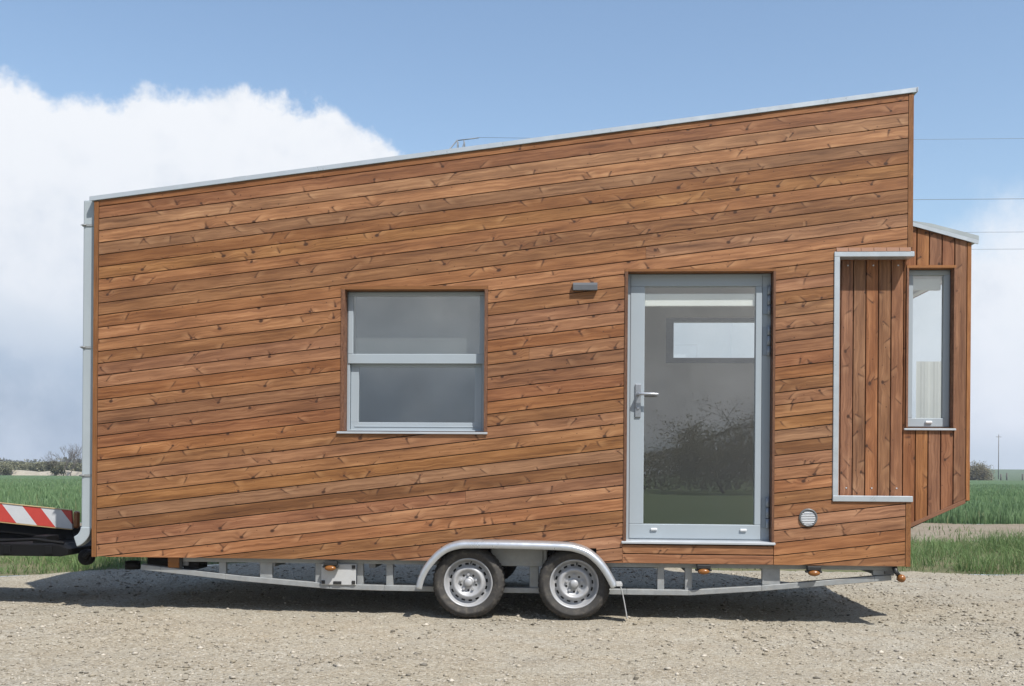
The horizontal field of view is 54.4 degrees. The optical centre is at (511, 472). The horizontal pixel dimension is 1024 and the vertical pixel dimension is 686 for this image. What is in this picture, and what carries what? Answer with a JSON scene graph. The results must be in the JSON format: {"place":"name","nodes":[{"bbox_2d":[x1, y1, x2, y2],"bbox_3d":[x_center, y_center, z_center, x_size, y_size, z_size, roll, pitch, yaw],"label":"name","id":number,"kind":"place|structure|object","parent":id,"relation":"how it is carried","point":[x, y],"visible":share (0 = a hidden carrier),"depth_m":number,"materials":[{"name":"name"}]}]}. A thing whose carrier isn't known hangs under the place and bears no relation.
{"place":"outdoors","nodes":[
{"label":"outdoors","id":0,"kind":"place"},
{"bbox_2d":[4,470,81,475],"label":"earth bank","id":1,"kind":"structure","parent":0,"point":[44,473],"depth_m":136.42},
{"bbox_2d":[0,562,1023,685],"bbox_3d":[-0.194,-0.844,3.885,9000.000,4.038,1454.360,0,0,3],"label":"gravel yard","id":2,"kind":"structure","parent":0,"point":[529,672],"depth_m":6.95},
{"bbox_2d":[0,502,91,555],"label":"towing vehicle","id":3,"kind":"object","parent":2,"relation":"on","point":[28,530],"visible":0.81,"depth_m":8.71,"materials":[{"name":"black metal"}]},
{"bbox_2d":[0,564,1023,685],"bbox_3d":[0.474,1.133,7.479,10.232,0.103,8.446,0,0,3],"label":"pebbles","id":4,"kind":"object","parent":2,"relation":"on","point":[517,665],"visible":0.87,"depth_m":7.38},
{"bbox_2d":[74,87,978,619],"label":"tiny house","id":5,"kind":"structure","parent":2,"relation":"on","point":[468,375],"depth_m":7.72,"materials":[{"name":"brown wood"}]},
{"bbox_2d":[337,286,487,433],"bbox_3d":[-0.768,-0.873,7.832,1.176,1.149,0.218,0,0,3],"label":"window","id":6,"kind":"structure","parent":5,"relation":"in","point":[397,326],"depth_m":7.88,"materials":[{"name":"grey metal"}]},
{"bbox_2d":[621,268,775,544],"bbox_3d":[1.435,-0.504,7.699,1.166,2.108,0.183,0,0,3],"label":"door","id":7,"kind":"structure","parent":5,"relation":"in","point":[763,280],"depth_m":7.69,"materials":[{"name":"grey metal"}]},
{"bbox_2d":[666,318,753,362],"bbox_3d":[2.228,-1.303,9.902,1.398,0.448,0.090,0,0,3],"label":"window","id":8,"kind":"structure","parent":5,"relation":"in","point":[670,322],"depth_m":9.88,"materials":[{"name":"glass"}]},
{"bbox_2d":[904,265,955,429],"bbox_3d":[3.275,-0.956,7.882,0.492,1.267,0.499,0,0,3],"label":"window","id":9,"kind":"structure","parent":5,"relation":"in","point":[935,380],"depth_m":7.71,"materials":[{"name":"grey metal"}]},
{"bbox_2d":[0,525,1023,576],"bbox_3d":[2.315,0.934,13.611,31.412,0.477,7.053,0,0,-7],"label":"verge grass","id":10,"kind":"structure","parent":0,"point":[1004,545],"depth_m":12.39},
{"bbox_2d":[0,475,1023,523],"bbox_3d":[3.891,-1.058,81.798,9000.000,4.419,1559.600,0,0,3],"label":"wheat field","id":11,"kind":"structure","parent":0,"point":[979,482],"depth_m":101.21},
{"bbox_2d":[41,452,59,475],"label":"bare tree","id":12,"kind":"object","parent":11,"relation":"on","point":[50,462],"visible":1,"depth_m":134.12,"materials":[{"name":"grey plant"}]},
{"bbox_2d":[43,460,66,475],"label":"leafy shrub","id":13,"kind":"object","parent":11,"relation":"on","point":[55,469],"visible":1,"depth_m":133.64,"materials":[{"name":"green plant"}]},
{"bbox_2d":[49,445,75,475],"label":"bare tree","id":14,"kind":"object","parent":11,"relation":"on","point":[69,460],"visible":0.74,"depth_m":134.74,"materials":[{"name":"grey plant"}]},
{"bbox_2d":[66,445,81,475],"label":"bare tree","id":15,"kind":"object","parent":11,"relation":"on","point":[74,459],"visible":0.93,"depth_m":133.04,"materials":[{"name":"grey plant"}]},
{"bbox_2d":[449,137,478,148],"bbox_3d":[-8.440,-8.380,52.110,13.320,18.903,1.347,0,0,-8],"label":"power mast","id":16,"kind":"object","parent":11,"relation":"on","point":[463,142],"visible":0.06,"depth_m":52.85,"materials":[{"name":"metal"}]},
{"bbox_2d":[0,0,1023,576],"label":"sky","id":17,"kind":"structure","parent":0,"point":[98,97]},
{"bbox_2d":[80,523,1023,541],"bbox_3d":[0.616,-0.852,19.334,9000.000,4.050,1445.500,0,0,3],"label":"dirt track","id":18,"kind":"structure","parent":0,"point":[921,528],"depth_m":20.68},
{"bbox_2d":[912,521,1019,538],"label":"track weeds","id":19,"kind":"object","parent":18,"relation":"on","point":[955,530],"visible":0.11,"depth_m":19.99,"materials":[{"name":"green plant"}]},
{"bbox_2d":[913,198,1023,199],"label":"power line","id":20,"kind":"object","parent":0,"point":[943,199],"visible":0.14,"depth_m":66.29,"materials":[{"name":"metal"}]},
{"bbox_2d":[998,434,998,478],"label":"utility pole","id":21,"kind":"object","parent":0,"point":[998,456],"visible":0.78,"depth_m":191.99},
{"bbox_2d":[989,469,1023,480],"bbox_3d":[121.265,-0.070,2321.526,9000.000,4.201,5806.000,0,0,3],"label":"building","id":22,"kind":"structure","parent":0,"point":[1014,474],"depth_m":280.32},
{"bbox_2d":[0,459,16,474],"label":"leafy shrub","id":23,"kind":"object","parent":22,"relation":"on","point":[6,469],"visible":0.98,"depth_m":134.94,"materials":[{"name":"green plant"}]},
{"bbox_2d":[0,461,81,471],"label":"hedgerow","id":24,"kind":"object","parent":22,"relation":"on","point":[38,466],"visible":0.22,"depth_m":146.74,"materials":[{"name":"green plant"}]},
{"bbox_2d":[0,457,81,471],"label":"woods","id":25,"kind":"object","parent":22,"relation":"on","point":[34,461],"visible":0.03,"depth_m":252.24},
{"bbox_2d":[970,460,994,479],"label":"thorn bush","id":26,"kind":"object","parent":22,"relation":"on","point":[979,472],"visible":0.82,"depth_m":156.01,"materials":[{"name":"grey plant"}]}
]}

